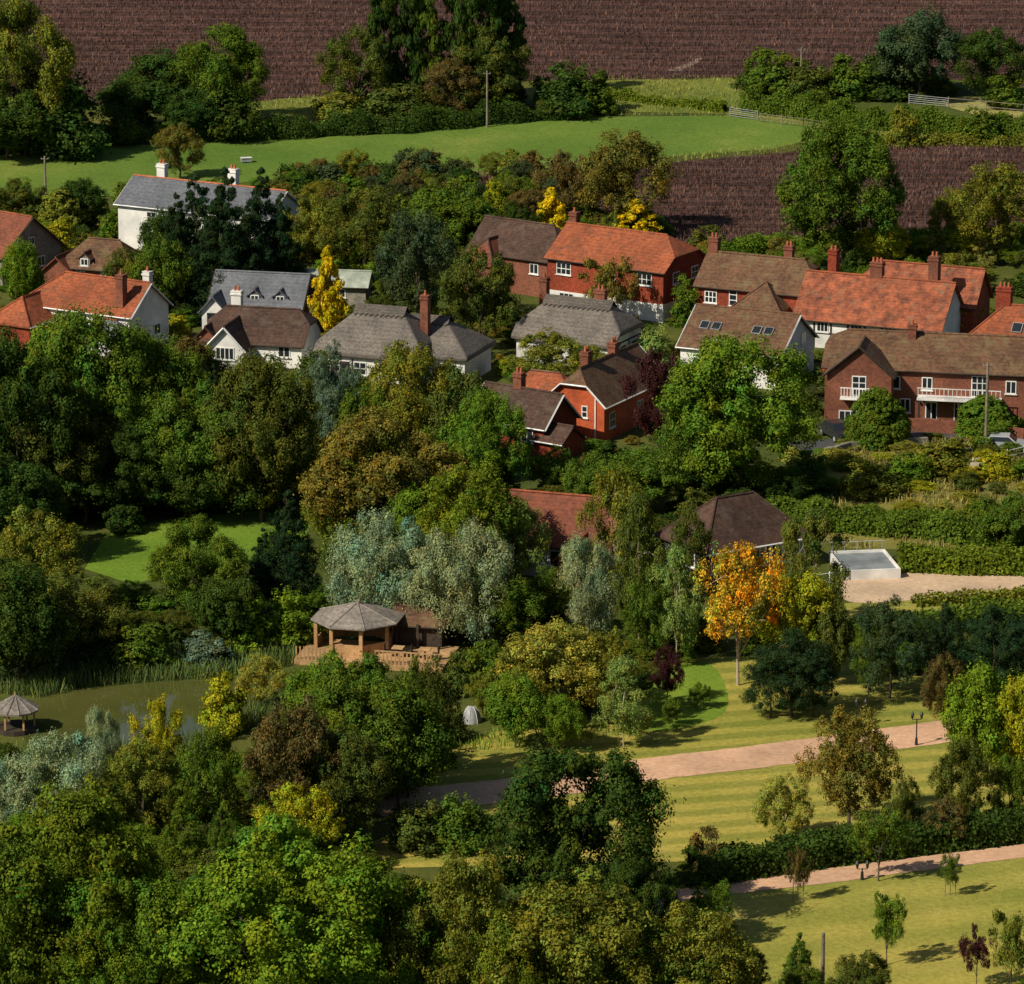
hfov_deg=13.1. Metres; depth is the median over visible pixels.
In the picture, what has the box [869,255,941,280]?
chimney brick dull
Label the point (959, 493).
shrub
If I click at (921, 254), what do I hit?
shrub
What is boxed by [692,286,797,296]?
gutters
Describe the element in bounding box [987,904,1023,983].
young tree
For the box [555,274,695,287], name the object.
window sills
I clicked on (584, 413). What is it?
window glass
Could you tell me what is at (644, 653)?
shrub
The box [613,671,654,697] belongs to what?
ash tree
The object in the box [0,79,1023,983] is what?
ground
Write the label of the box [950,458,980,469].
stone retaining wall
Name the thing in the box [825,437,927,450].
garden wall
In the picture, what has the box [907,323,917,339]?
chimney brick dull
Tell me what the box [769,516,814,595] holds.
birch tree
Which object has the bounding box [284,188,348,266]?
ash tree
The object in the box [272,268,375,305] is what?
outbuilding
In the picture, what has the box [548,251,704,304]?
walls brick
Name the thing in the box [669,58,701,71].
dry gully
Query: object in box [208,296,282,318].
window glass
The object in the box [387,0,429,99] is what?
poplar tree
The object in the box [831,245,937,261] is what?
chimney pots
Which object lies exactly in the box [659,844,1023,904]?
gravel track
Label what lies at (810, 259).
ash tree
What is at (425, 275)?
shrub
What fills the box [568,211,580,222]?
chimney brick dull
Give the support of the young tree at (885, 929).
on the lawn at (936, 923)
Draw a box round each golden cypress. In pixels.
[307,245,349,334]
[536,187,567,228]
[613,198,663,231]
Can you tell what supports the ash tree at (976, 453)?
on the ground at (94, 529)
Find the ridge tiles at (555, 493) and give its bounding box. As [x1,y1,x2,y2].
[508,488,612,539]
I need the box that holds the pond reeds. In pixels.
[0,634,300,767]
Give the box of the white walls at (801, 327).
[680,320,813,389]
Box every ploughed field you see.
[1,0,1023,105]
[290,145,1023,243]
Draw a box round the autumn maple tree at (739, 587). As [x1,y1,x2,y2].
[688,536,789,685]
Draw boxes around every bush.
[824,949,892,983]
[842,385,914,451]
[952,393,1016,437]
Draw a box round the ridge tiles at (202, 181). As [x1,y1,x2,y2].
[133,174,286,190]
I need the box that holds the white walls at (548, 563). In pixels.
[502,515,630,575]
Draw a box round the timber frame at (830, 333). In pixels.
[813,322,882,346]
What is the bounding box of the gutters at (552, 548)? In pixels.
[527,529,636,561]
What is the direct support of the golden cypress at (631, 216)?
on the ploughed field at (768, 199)
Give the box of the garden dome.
[463,706,480,724]
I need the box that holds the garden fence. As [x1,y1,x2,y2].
[973,446,1023,463]
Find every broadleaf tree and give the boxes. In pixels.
[0,83,65,159]
[0,233,46,300]
[0,443,69,560]
[0,552,82,684]
[0,741,24,775]
[1,805,54,854]
[3,367,24,385]
[20,65,111,164]
[51,437,140,521]
[57,177,110,224]
[91,60,164,124]
[103,786,140,819]
[110,778,146,802]
[113,35,213,121]
[126,232,197,300]
[133,446,232,518]
[136,829,190,872]
[137,206,173,260]
[157,79,231,129]
[169,844,248,887]
[173,340,235,379]
[182,871,221,886]
[183,572,272,641]
[187,439,297,518]
[204,756,249,784]
[223,820,273,860]
[227,812,278,835]
[279,644,363,723]
[287,415,327,447]
[292,409,340,448]
[306,507,375,539]
[320,388,369,409]
[320,530,373,573]
[323,845,386,875]
[332,373,396,461]
[335,366,370,390]
[343,670,458,807]
[359,452,375,462]
[382,479,453,538]
[410,175,500,246]
[416,408,483,470]
[417,348,495,442]
[428,452,491,491]
[473,574,546,643]
[479,667,546,746]
[526,443,582,489]
[536,690,587,749]
[561,446,616,494]
[596,437,690,506]
[652,394,734,494]
[754,563,836,653]
[806,595,856,674]
[852,221,912,259]
[872,1,963,92]
[930,652,1023,786]
[960,308,986,328]
[969,485,1023,547]
[987,664,1023,784]
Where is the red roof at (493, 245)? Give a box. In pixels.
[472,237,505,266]
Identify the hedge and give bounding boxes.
[0,91,591,154]
[0,639,109,683]
[277,154,388,178]
[386,799,493,850]
[598,86,728,112]
[681,806,1023,886]
[721,221,1023,253]
[737,88,1023,138]
[741,66,917,100]
[765,493,1023,547]
[838,594,1023,643]
[868,128,1023,147]
[892,228,958,254]
[896,541,1023,575]
[909,584,1023,607]
[968,415,1023,453]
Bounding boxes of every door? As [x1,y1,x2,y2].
[533,550,544,575]
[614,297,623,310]
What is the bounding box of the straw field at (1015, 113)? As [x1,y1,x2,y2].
[942,97,1023,117]
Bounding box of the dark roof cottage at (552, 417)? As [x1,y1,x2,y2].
[481,367,585,459]
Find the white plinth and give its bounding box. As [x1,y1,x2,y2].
[550,289,678,322]
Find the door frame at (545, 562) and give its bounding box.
[532,549,545,575]
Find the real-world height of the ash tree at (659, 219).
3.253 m
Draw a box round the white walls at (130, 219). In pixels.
[118,194,301,249]
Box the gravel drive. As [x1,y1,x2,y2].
[375,719,969,815]
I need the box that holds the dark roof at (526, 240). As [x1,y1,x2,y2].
[465,217,561,262]
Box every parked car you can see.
[818,418,844,442]
[978,432,1023,453]
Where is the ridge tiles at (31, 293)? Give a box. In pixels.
[0,271,151,327]
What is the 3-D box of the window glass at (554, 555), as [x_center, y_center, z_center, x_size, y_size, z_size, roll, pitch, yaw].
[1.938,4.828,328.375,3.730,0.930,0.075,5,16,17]
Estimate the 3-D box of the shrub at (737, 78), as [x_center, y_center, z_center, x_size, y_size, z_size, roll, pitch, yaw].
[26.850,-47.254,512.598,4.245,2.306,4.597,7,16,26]
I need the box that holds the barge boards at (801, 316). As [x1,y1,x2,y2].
[675,305,819,346]
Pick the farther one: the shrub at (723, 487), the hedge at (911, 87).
the hedge at (911, 87)
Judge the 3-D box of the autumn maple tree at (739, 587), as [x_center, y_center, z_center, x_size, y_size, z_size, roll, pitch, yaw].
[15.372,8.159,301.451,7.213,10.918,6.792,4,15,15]
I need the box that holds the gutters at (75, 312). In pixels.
[30,307,129,328]
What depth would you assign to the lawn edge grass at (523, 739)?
291.06 m
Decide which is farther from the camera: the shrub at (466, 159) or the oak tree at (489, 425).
the shrub at (466, 159)
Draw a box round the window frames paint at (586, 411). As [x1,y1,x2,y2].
[581,399,642,427]
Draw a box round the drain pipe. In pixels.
[594,399,595,440]
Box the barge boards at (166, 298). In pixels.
[130,283,173,319]
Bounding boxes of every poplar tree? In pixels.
[363,0,404,96]
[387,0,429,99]
[408,0,444,101]
[434,0,478,107]
[458,0,502,108]
[488,0,528,103]
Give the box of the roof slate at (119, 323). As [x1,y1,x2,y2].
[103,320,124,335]
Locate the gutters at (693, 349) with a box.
[675,347,777,358]
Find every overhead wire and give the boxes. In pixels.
[275,73,482,97]
[488,49,799,79]
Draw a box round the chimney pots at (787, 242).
[712,232,791,245]
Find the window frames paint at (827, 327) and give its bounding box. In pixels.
[819,323,888,331]
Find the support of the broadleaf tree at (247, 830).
on the ground at (94, 529)
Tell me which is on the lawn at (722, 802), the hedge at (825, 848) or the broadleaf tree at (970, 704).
the broadleaf tree at (970, 704)
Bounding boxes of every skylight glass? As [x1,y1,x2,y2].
[700,321,772,333]
[1012,323,1022,331]
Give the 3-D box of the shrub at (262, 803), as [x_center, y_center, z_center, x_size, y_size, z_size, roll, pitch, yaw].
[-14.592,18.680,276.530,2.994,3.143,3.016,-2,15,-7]
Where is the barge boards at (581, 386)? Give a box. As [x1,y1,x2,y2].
[551,347,644,409]
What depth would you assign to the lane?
367.65 m
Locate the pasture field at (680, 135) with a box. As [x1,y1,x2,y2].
[0,116,818,195]
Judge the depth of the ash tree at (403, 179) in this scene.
456.61 m
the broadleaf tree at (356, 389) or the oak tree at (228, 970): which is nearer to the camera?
the oak tree at (228, 970)
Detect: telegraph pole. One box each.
[41,156,46,194]
[483,71,490,127]
[798,47,804,80]
[983,362,992,436]
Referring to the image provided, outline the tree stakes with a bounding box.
[792,881,803,900]
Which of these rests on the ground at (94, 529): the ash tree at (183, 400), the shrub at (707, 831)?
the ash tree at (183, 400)
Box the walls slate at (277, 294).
[249,291,285,298]
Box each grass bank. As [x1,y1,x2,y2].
[249,96,344,122]
[588,78,983,139]
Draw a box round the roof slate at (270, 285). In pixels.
[198,271,311,312]
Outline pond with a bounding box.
[21,681,258,756]
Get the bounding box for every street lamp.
[855,698,867,723]
[855,860,869,879]
[910,711,923,744]
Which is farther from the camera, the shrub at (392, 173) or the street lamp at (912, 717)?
the shrub at (392, 173)
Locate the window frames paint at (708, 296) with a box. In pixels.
[704,290,736,305]
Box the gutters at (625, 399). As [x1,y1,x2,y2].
[606,389,646,409]
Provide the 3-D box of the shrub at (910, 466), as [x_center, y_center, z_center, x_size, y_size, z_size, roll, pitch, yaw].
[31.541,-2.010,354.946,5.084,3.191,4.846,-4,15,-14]
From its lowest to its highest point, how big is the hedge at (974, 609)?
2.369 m
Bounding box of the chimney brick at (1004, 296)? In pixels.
[995,285,1013,309]
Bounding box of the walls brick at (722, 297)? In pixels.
[697,288,797,311]
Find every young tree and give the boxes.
[578,253,640,304]
[686,878,734,938]
[784,844,813,894]
[844,804,919,880]
[871,891,907,964]
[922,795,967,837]
[939,850,961,894]
[956,923,998,983]
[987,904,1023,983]
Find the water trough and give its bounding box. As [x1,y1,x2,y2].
[240,157,251,162]
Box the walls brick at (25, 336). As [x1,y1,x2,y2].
[0,325,47,347]
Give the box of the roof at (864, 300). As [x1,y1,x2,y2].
[793,262,993,331]
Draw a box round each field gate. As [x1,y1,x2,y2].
[730,107,757,120]
[909,94,947,106]
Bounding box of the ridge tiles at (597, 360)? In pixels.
[530,342,637,373]
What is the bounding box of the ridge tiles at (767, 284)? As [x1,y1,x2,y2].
[707,249,804,310]
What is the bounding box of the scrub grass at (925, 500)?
[779,434,1023,548]
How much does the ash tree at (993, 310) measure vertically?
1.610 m
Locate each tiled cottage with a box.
[41,237,145,282]
[192,286,324,368]
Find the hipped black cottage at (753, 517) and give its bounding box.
[654,490,812,582]
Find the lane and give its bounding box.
[788,431,1023,458]
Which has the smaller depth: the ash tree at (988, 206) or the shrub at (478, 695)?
the shrub at (478, 695)
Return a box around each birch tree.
[573,465,663,606]
[591,652,659,746]
[610,486,671,640]
[647,538,704,651]
[660,499,713,610]
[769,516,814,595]
[782,503,851,612]
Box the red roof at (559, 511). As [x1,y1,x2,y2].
[493,491,626,561]
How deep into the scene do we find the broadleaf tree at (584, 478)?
343.86 m
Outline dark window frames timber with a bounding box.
[551,551,560,565]
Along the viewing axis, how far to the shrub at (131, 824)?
270.31 m
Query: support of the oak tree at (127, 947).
on the ground at (94, 529)
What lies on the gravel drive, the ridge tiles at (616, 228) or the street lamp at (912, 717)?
the street lamp at (912, 717)
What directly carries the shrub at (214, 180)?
on the ground at (94, 529)
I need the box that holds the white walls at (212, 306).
[202,284,310,328]
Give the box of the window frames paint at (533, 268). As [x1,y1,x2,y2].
[529,263,538,274]
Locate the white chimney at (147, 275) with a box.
[141,270,153,283]
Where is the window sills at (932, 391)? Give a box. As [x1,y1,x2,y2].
[851,389,1016,413]
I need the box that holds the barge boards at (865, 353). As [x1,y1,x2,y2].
[822,337,894,378]
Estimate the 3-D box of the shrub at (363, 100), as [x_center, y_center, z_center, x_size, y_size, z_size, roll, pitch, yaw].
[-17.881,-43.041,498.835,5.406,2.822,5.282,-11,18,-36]
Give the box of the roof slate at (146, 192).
[114,176,303,219]
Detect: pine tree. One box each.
[289,339,363,447]
[738,651,804,717]
[742,626,837,716]
[785,645,840,716]
[849,593,939,698]
[849,613,895,694]
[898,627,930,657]
[916,602,972,677]
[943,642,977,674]
[955,602,1023,684]
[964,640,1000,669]
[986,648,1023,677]
[991,614,1023,682]
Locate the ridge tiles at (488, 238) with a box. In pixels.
[470,215,554,260]
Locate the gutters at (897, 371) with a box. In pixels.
[821,367,1023,378]
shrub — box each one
[0,199,38,215]
[16,173,33,194]
[22,318,52,360]
[30,212,43,221]
[31,756,73,779]
[35,187,96,228]
[40,219,72,240]
[42,215,77,252]
[73,229,94,245]
[81,625,126,654]
[85,122,114,130]
[95,206,118,238]
[100,118,118,128]
[101,502,144,534]
[107,618,178,673]
[111,181,125,203]
[113,820,154,849]
[122,475,178,514]
[125,616,155,641]
[127,595,193,630]
[130,625,169,652]
[137,114,162,128]
[150,120,174,141]
[153,583,187,610]
[156,747,206,794]
[161,622,192,651]
[165,336,182,348]
[166,331,212,396]
[167,825,217,869]
[169,314,189,326]
[169,321,192,338]
[171,308,200,325]
[172,797,242,836]
[181,629,235,671]
[183,842,222,885]
[197,668,249,739]
[202,84,270,143]
[203,747,247,757]
[207,178,224,182]
[218,591,283,657]
[222,631,257,651]
[228,345,282,384]
[234,772,256,803]
[237,117,273,140]
[254,773,276,812]
[262,584,335,650]
[263,172,295,193]
[272,183,295,195]
[280,475,309,504]
[282,830,332,886]
[284,821,354,870]
[287,340,331,384]
[290,164,319,195]
[298,190,321,196]
[299,160,318,182]
[309,89,364,122]
[311,256,348,268]
[315,162,346,184]
[315,182,348,203]
[316,516,381,557]
[331,247,358,268]
[332,171,367,193]
[338,93,368,106]
[339,263,363,269]
[343,237,367,260]
[349,197,367,214]
[350,304,355,312]
[353,185,374,193]
[354,159,385,178]
[355,262,379,286]
[357,191,390,204]
[359,80,443,120]
[371,166,395,189]
[372,159,404,186]
[380,832,390,843]
[382,249,395,268]
[382,783,428,800]
[387,146,424,171]
[387,793,446,857]
[390,186,437,240]
[396,158,434,192]
[403,103,430,128]
[403,151,439,176]
[404,272,439,288]
[408,276,435,300]
[413,145,446,179]
[415,301,439,313]
[423,790,485,856]
[431,172,447,188]
[431,471,484,495]
[434,238,464,267]
[438,751,459,763]
[439,157,479,183]
[439,224,468,246]
[442,648,480,697]
[443,155,471,174]
[446,713,470,746]
[450,617,491,636]
[457,96,485,113]
[458,175,488,189]
[459,639,507,693]
[460,649,510,664]
[461,648,513,661]
[463,181,487,198]
[463,232,473,253]
[470,579,484,603]
[472,327,488,336]
[473,321,499,337]
[474,672,496,700]
[481,176,506,215]
[483,186,510,203]
[485,713,502,724]
[486,311,510,329]
[487,453,520,489]
[488,148,525,179]
[491,93,520,106]
[493,353,508,363]
[493,357,510,376]
[500,363,528,379]
[511,601,537,633]
[515,149,546,170]
[528,196,568,219]
[529,60,599,119]
[534,167,564,194]
[535,185,560,196]
[541,581,571,624]
[553,660,597,687]
[559,489,574,493]
[565,201,593,219]
[565,686,594,709]
[568,68,622,120]
[568,201,603,220]
[571,696,592,715]
[582,442,616,464]
[583,438,604,451]
[588,212,607,224]
[592,205,609,215]
[599,440,634,464]
[624,640,657,660]
[634,518,672,555]
[636,219,677,236]
[636,318,672,366]
[638,446,681,471]
[648,432,665,443]
[663,317,684,326]
[663,490,695,515]
[665,342,679,359]
[669,273,701,328]
[670,617,727,653]
[671,863,701,888]
[673,486,716,517]
[674,861,697,873]
[684,824,722,866]
[687,224,726,247]
[691,239,707,249]
[702,470,741,497]
[702,869,721,887]
[721,246,745,252]
[721,486,759,495]
[727,73,745,90]
[729,471,767,491]
[732,610,757,640]
[736,620,775,655]
[738,85,774,93]
[744,45,797,96]
[757,480,806,499]
[761,464,784,477]
[773,248,783,256]
[777,445,806,464]
[782,56,837,99]
[790,447,829,477]
[790,472,841,502]
[795,253,816,265]
[797,391,823,416]
[801,383,824,401]
[806,371,818,378]
[814,349,823,361]
[815,367,824,385]
[816,447,847,464]
[820,88,842,98]
[824,53,881,101]
[825,449,864,467]
[835,456,909,500]
[836,438,850,444]
[839,246,871,271]
[844,243,880,264]
[850,262,869,273]
[857,53,915,102]
[883,642,929,672]
[884,105,923,148]
[885,449,941,487]
[895,237,919,260]
[904,255,922,262]
[906,436,973,482]
[907,88,941,103]
[909,249,929,260]
[917,231,959,262]
[918,432,946,441]
[927,74,955,86]
[927,252,959,265]
[932,499,955,510]
[945,228,999,258]
[945,470,981,485]
[951,104,1000,139]
[951,490,982,502]
[953,476,982,491]
[955,250,978,266]
[959,497,988,513]
[965,436,976,445]
[967,235,1001,267]
[969,629,998,653]
[979,449,1018,483]
[981,72,1023,108]
[1002,271,1023,296]
[1009,458,1023,467]
[1013,463,1023,477]
[1013,977,1023,983]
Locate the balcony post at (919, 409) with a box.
[918,400,959,417]
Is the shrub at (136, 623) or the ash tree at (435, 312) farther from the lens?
the ash tree at (435, 312)
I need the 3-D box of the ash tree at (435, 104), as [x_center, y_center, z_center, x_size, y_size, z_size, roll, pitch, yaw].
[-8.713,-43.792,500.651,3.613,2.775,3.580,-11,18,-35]
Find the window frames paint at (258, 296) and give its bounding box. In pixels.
[250,295,283,299]
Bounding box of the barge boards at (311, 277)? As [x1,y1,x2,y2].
[207,271,314,310]
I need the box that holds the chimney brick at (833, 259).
[827,248,840,271]
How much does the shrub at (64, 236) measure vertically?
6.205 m
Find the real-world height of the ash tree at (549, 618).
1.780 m
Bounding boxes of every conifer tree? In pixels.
[150,796,208,885]
[155,192,203,306]
[161,173,211,302]
[168,197,248,327]
[177,166,266,308]
[207,807,238,856]
[208,363,218,389]
[226,204,274,271]
[240,167,291,271]
[244,527,282,593]
[250,489,333,615]
[263,193,310,272]
[769,932,825,983]
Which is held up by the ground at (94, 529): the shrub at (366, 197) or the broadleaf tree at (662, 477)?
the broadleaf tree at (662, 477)
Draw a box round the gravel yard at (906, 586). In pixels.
[840,568,1023,602]
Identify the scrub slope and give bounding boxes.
[775,448,1023,550]
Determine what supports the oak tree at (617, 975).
on the lawn at (936, 923)
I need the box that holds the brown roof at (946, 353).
[821,330,1023,377]
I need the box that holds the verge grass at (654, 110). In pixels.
[255,75,958,173]
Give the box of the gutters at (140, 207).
[113,204,192,213]
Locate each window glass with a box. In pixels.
[29,238,44,264]
[76,259,106,275]
[155,324,159,333]
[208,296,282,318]
[216,348,288,358]
[332,363,439,373]
[340,290,344,296]
[514,550,559,564]
[522,430,531,440]
[530,264,536,273]
[557,263,697,303]
[582,400,642,426]
[689,541,803,572]
[693,332,805,360]
[705,291,735,304]
[817,323,894,330]
[840,377,1014,419]
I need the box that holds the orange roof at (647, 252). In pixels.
[543,223,705,274]
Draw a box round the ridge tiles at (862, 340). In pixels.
[847,328,1023,346]
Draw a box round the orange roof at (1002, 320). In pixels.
[972,305,1023,335]
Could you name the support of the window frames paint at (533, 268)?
attached to the walls brick at (659, 291)
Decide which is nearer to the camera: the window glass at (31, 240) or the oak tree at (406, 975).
the oak tree at (406, 975)
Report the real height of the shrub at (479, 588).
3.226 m
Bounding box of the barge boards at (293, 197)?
[113,177,305,218]
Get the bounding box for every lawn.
[85,511,311,583]
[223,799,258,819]
[373,655,1023,867]
[635,662,727,729]
[656,857,1023,983]
[844,599,1023,620]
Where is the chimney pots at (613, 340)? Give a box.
[584,336,615,351]
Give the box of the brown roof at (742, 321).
[676,305,817,355]
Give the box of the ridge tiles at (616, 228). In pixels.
[566,221,667,235]
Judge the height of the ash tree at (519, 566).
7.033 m
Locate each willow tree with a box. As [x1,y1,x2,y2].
[0,726,119,822]
[0,751,45,822]
[85,704,123,774]
[322,501,440,632]
[371,526,477,617]
[395,515,515,644]
[553,528,623,634]
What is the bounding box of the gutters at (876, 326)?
[806,308,975,331]
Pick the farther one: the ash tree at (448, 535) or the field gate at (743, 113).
the field gate at (743, 113)
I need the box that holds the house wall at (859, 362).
[824,349,1023,426]
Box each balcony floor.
[840,396,858,399]
[917,394,1001,403]
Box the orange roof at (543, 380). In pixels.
[526,370,567,390]
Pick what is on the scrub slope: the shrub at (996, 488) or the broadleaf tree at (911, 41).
the shrub at (996, 488)
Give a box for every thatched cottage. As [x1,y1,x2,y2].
[313,290,495,386]
[511,272,646,362]
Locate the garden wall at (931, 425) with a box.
[909,418,1023,438]
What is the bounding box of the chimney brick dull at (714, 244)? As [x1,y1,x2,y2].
[707,236,795,257]
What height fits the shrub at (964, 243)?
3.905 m
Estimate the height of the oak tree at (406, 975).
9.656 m
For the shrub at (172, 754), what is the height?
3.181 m
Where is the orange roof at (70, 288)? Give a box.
[0,273,171,328]
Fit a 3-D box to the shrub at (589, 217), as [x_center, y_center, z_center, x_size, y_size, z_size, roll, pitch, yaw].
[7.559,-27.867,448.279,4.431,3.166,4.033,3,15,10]
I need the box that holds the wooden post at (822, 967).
[820,932,824,983]
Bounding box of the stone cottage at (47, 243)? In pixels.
[0,210,65,286]
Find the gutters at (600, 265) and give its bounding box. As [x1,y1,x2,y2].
[543,258,663,274]
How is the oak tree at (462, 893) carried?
on the ground at (94, 529)
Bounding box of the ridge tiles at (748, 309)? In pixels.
[696,303,800,314]
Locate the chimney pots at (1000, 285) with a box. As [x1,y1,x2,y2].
[999,282,1009,286]
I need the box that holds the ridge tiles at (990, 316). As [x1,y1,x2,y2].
[969,303,1023,332]
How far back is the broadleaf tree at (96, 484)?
340.15 m
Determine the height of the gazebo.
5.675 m
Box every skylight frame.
[699,320,774,335]
[1011,322,1023,332]
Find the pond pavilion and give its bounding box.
[0,691,39,736]
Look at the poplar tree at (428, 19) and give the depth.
498.93 m
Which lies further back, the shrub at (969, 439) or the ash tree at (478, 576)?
the shrub at (969, 439)
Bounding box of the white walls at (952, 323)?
[808,291,960,347]
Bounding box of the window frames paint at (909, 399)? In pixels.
[839,376,1016,419]
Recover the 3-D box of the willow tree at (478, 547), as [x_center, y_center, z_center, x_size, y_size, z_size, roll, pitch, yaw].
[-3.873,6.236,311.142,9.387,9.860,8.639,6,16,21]
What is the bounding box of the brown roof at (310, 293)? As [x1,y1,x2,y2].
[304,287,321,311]
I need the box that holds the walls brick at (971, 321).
[960,277,989,332]
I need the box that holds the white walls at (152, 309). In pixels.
[48,287,168,356]
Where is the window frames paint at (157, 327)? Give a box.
[154,322,160,334]
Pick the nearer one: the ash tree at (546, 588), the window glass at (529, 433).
the ash tree at (546, 588)
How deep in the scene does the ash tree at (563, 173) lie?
447.27 m
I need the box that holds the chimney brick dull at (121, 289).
[114,273,127,307]
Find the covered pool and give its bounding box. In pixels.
[829,540,900,579]
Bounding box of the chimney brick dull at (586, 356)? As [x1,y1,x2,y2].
[579,341,620,366]
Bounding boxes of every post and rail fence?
[760,113,827,127]
[948,97,1023,112]
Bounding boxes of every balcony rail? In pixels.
[840,387,869,398]
[917,387,1000,400]
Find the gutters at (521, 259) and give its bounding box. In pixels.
[465,251,547,265]
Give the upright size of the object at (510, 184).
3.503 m
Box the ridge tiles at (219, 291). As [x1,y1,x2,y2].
[211,269,314,297]
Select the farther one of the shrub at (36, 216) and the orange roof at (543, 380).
the shrub at (36, 216)
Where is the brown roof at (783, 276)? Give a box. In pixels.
[693,251,820,311]
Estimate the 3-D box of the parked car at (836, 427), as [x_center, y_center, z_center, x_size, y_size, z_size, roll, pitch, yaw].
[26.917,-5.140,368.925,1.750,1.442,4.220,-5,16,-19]
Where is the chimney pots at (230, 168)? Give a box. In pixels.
[159,159,235,168]
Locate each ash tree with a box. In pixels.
[0,176,46,213]
[0,500,89,602]
[30,566,130,651]
[64,206,91,221]
[64,608,106,626]
[70,224,98,244]
[72,758,109,782]
[88,205,108,221]
[90,586,137,607]
[100,737,183,829]
[102,247,138,276]
[102,605,138,625]
[104,648,125,664]
[106,821,160,851]
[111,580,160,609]
[118,258,141,279]
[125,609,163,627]
[127,691,185,760]
[136,795,171,827]
[149,122,206,178]
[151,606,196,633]
[163,719,244,833]
[170,367,219,398]
[175,397,226,408]
[193,822,235,839]
[208,782,249,808]
[232,769,279,801]
[234,652,289,708]
[240,712,310,803]
[242,693,350,819]
[243,392,324,515]
[247,177,269,186]
[251,781,345,854]
[258,602,284,625]
[283,170,314,189]
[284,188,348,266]
[286,456,319,499]
[294,157,337,175]
[295,194,313,207]
[298,242,322,264]
[299,448,371,537]
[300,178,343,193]
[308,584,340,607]
[314,23,393,100]
[314,181,414,268]
[314,244,337,256]
[334,148,370,177]
[340,242,369,268]
[345,773,384,807]
[353,163,382,183]
[361,176,385,190]
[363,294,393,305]
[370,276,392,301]
[372,207,464,313]
[377,180,414,207]
[378,871,428,901]
[388,104,410,117]
[388,172,425,196]
[392,301,411,307]
[395,652,465,783]
[404,183,438,197]
[409,171,441,188]
[410,166,433,184]
[415,455,536,574]
[416,177,439,190]
[418,56,482,110]
[419,306,449,315]
[424,92,446,107]
[424,519,463,561]
[428,103,444,111]
[437,239,521,335]
[442,178,464,190]
[444,167,479,180]
[450,27,534,107]
[463,671,497,714]
[464,862,664,983]
[470,884,517,914]
[472,566,493,590]
[476,151,502,175]
[485,496,555,579]
[486,199,544,221]
[487,326,510,337]
[487,633,557,698]
[491,616,631,713]
[493,169,518,183]
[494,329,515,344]
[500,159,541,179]
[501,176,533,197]
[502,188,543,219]
[506,326,582,373]
[509,175,541,195]
[513,306,526,320]
[516,170,533,179]
[517,605,551,623]
[518,304,537,317]
[527,565,574,623]
[530,149,603,218]
[533,484,571,491]
[535,94,565,114]
[538,178,570,191]
[562,342,606,373]
[567,454,604,469]
[568,217,595,223]
[574,126,683,217]
[575,625,641,724]
[580,966,629,983]
[599,213,625,226]
[609,618,649,639]
[609,900,761,983]
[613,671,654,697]
[618,562,670,649]
[619,346,686,446]
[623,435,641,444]
[624,209,668,230]
[627,629,674,648]
[638,658,658,676]
[648,640,685,702]
[649,512,680,527]
[649,645,698,661]
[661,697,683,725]
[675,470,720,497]
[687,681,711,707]
[696,244,707,250]
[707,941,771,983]
[742,452,765,465]
[750,771,815,840]
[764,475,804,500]
[765,235,797,254]
[766,638,780,651]
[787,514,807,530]
[792,704,904,827]
[795,254,820,264]
[796,237,837,263]
[812,448,847,454]
[827,460,849,470]
[836,440,863,449]
[839,268,855,272]
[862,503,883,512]
[863,90,888,99]
[870,486,892,497]
[872,452,897,459]
[876,472,910,482]
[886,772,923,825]
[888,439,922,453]
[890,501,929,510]
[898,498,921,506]
[899,84,929,93]
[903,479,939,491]
[919,652,963,727]
[926,186,970,233]
[926,736,1002,816]
[940,252,963,263]
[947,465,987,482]
[948,26,1023,97]
[949,160,1023,253]
[970,262,1001,282]
[971,448,995,461]
[974,443,998,456]
[983,750,1023,814]
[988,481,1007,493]
[989,307,995,315]
[996,245,1023,265]
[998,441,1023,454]
[1012,250,1023,267]
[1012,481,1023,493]
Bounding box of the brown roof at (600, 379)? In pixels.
[561,344,656,407]
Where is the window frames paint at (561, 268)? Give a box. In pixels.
[556,261,697,295]
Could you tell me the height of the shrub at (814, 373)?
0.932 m
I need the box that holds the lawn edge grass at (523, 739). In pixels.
[457,701,651,749]
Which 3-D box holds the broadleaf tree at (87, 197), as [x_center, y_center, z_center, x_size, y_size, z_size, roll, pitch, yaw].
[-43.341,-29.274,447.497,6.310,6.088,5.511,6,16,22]
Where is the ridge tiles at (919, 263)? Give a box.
[806,259,985,283]
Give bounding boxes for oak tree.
[0,0,80,155]
[0,323,88,508]
[0,379,124,521]
[0,767,176,983]
[0,831,79,983]
[10,300,157,458]
[54,859,226,983]
[73,419,188,511]
[99,326,209,456]
[121,379,255,515]
[139,798,420,983]
[140,510,252,611]
[150,876,269,983]
[162,21,275,106]
[196,347,321,521]
[280,650,439,798]
[288,719,396,846]
[293,404,474,537]
[323,877,463,983]
[357,336,461,450]
[375,845,532,983]
[447,384,534,484]
[453,903,562,983]
[472,732,685,931]
[593,846,684,940]
[593,918,710,983]
[651,327,832,489]
[773,108,908,266]

